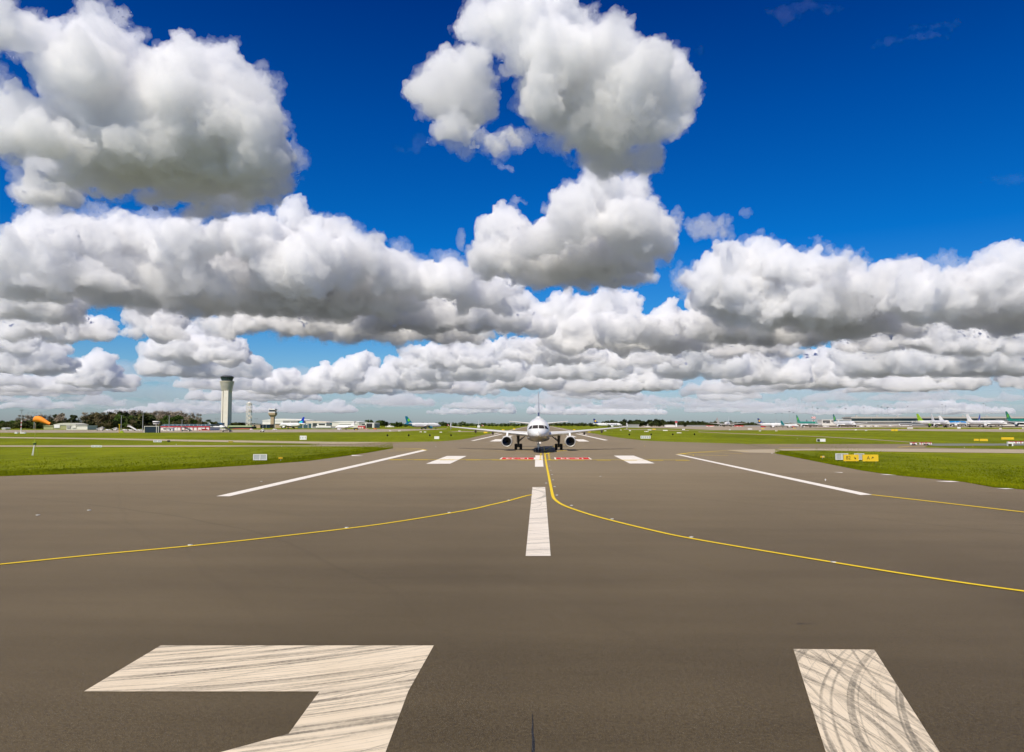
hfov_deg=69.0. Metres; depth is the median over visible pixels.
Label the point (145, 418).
tree
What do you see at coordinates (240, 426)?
annex
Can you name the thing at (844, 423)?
airliner
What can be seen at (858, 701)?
runway number
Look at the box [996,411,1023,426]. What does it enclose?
airliner
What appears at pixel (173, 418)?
tree
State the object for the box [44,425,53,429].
lean to
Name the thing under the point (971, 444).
road
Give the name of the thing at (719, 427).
raised apron
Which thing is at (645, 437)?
guidance sign
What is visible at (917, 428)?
grass bank
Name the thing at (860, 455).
guidance sign
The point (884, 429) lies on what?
bank road
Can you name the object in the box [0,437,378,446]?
taxiway edge
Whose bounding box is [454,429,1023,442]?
service road
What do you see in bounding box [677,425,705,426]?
long wall
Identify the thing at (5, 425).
bush
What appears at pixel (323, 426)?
grey shed
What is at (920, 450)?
concrete strip
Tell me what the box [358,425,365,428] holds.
striped booth
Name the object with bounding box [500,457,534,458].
mandatory marking
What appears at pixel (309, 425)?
glazed hall
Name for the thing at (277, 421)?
hangar
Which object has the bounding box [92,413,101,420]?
tree
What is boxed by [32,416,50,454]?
windsock
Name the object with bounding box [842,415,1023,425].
terminal
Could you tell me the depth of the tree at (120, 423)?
672.24 m
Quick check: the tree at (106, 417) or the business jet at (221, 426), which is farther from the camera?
the tree at (106, 417)
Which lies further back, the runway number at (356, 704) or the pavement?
the pavement
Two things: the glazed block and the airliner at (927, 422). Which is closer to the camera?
the airliner at (927, 422)
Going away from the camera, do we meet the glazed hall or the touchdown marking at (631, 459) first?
the touchdown marking at (631, 459)
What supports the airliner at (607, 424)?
on the grass field
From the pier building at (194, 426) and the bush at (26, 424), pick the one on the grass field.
the bush at (26, 424)
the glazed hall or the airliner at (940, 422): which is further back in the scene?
the glazed hall
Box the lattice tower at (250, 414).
[246,402,251,424]
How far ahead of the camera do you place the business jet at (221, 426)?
647.09 m
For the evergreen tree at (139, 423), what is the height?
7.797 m
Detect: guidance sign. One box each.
[253,454,266,460]
[641,436,650,438]
[835,453,847,459]
[843,455,858,461]
[854,453,863,459]
[862,455,877,460]
[1001,437,1013,439]
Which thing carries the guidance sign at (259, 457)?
on the grass field
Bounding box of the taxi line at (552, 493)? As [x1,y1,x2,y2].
[1,443,1023,590]
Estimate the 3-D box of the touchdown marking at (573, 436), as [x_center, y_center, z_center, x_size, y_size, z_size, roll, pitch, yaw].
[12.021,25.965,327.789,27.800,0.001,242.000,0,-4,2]
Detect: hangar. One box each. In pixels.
[262,419,315,423]
[283,421,304,427]
[305,421,331,425]
[330,421,367,427]
[359,423,379,427]
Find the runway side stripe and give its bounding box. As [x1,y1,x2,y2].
[219,434,871,495]
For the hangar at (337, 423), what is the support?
on the grass field
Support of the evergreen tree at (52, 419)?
on the grass field
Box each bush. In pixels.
[0,422,12,428]
[12,420,32,428]
[103,419,118,427]
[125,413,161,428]
[171,420,185,423]
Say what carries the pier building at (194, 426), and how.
on the apron at (162, 431)
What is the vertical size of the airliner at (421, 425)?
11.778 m
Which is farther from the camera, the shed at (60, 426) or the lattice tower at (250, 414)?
the lattice tower at (250, 414)
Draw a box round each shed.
[54,423,88,429]
[312,426,335,427]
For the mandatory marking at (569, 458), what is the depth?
104.86 m
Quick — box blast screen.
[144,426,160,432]
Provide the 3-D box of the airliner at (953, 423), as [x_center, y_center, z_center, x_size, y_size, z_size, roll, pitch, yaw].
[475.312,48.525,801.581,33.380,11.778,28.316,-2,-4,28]
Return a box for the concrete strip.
[730,449,1023,452]
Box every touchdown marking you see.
[427,456,651,463]
[492,436,586,440]
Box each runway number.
[85,645,433,751]
[794,649,938,751]
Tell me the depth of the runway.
20.68 m
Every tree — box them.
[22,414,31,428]
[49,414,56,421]
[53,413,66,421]
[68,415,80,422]
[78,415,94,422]
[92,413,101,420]
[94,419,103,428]
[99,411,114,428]
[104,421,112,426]
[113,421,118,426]
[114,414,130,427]
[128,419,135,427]
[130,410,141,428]
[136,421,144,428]
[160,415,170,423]
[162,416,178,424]
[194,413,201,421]
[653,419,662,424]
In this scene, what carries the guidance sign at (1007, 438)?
on the grass field
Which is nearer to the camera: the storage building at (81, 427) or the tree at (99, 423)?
the storage building at (81, 427)
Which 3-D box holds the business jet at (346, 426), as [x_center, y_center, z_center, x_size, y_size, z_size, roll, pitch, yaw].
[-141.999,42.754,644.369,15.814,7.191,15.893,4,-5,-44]
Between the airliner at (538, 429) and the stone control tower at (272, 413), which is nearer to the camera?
the airliner at (538, 429)
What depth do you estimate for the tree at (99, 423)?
677.23 m
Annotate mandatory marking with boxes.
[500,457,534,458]
[554,457,590,458]
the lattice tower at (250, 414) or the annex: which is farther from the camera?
the lattice tower at (250, 414)
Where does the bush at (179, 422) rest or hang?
on the grass field
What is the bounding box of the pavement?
[750,444,1023,449]
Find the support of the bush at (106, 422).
on the grass field
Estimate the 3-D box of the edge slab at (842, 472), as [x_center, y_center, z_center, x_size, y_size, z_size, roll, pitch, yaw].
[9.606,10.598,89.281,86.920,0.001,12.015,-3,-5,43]
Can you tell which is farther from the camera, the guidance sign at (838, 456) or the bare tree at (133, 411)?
the bare tree at (133, 411)
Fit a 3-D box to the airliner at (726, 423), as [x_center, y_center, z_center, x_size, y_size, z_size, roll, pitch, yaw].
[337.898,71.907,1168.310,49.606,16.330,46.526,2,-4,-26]
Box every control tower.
[220,375,234,426]
[268,409,276,427]
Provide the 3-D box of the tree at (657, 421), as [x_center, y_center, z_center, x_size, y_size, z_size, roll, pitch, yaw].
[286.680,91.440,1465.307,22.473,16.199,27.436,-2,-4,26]
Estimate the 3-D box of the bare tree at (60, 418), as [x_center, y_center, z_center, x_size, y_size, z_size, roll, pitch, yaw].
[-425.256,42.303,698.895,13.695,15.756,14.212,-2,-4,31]
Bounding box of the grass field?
[0,426,1023,483]
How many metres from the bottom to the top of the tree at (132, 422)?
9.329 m
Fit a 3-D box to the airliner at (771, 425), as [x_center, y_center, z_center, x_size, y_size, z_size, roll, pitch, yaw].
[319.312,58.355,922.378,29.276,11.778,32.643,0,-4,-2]
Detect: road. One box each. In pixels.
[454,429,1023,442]
[745,429,1023,429]
[928,444,1023,445]
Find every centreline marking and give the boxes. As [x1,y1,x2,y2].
[526,487,550,555]
[535,455,543,466]
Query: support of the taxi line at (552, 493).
on the runway
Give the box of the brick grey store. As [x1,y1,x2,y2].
[627,424,638,427]
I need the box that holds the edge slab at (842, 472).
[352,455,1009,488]
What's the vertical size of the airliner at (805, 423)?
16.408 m
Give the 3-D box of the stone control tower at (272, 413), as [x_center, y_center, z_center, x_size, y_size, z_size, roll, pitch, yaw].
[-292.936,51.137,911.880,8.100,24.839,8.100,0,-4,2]
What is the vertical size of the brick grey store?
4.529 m
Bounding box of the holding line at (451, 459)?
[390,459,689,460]
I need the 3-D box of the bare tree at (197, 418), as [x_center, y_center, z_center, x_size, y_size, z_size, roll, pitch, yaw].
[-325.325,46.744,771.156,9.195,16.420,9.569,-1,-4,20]
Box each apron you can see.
[0,427,652,432]
[615,425,1023,429]
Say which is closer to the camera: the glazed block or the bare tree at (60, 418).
the bare tree at (60, 418)
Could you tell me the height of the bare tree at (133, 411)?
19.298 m
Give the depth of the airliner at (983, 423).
642.14 m
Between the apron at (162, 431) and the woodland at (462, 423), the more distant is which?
the woodland at (462, 423)
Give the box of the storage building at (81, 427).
[66,425,97,429]
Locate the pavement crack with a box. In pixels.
[531,623,809,751]
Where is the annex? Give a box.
[228,425,256,428]
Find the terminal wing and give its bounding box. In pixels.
[817,420,850,424]
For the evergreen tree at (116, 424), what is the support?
on the grass field
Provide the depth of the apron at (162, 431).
551.93 m
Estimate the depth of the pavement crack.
11.49 m
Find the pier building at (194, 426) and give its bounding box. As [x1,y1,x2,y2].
[160,424,219,429]
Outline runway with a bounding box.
[0,473,1023,751]
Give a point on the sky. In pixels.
(426, 211)
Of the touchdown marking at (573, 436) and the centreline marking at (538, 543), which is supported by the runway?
the centreline marking at (538, 543)
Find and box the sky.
[0,0,1023,423]
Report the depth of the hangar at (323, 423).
987.96 m
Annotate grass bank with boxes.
[817,428,1021,428]
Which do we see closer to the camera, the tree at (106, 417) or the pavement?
the pavement
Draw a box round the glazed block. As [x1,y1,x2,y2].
[261,424,273,427]
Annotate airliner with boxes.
[279,417,306,428]
[404,416,440,428]
[450,391,627,451]
[593,419,621,427]
[714,421,740,426]
[756,418,782,427]
[779,421,798,427]
[790,415,821,426]
[815,414,866,426]
[912,414,943,426]
[916,413,960,426]
[938,416,968,426]
[965,414,1006,426]
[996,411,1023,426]
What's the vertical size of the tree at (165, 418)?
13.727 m
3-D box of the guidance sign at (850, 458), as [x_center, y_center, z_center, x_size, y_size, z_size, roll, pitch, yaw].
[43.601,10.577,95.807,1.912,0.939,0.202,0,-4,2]
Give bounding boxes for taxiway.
[112,426,874,472]
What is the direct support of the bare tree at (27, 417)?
on the grass field
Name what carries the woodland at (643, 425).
on the grass field
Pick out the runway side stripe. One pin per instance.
(361, 464)
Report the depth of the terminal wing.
1455.36 m
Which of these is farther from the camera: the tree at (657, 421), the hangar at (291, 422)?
the tree at (657, 421)
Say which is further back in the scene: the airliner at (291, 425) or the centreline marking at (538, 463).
the airliner at (291, 425)
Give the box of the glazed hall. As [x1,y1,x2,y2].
[298,423,316,427]
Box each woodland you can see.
[253,421,576,425]
[550,421,798,425]
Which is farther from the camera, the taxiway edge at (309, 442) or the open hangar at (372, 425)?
the open hangar at (372, 425)
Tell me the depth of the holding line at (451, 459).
101.58 m
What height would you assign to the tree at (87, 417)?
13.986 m
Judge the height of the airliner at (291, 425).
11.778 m
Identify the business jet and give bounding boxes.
[207,422,224,428]
[335,421,355,429]
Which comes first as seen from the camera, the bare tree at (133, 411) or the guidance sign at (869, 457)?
the guidance sign at (869, 457)
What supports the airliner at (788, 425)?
on the apron at (162, 431)

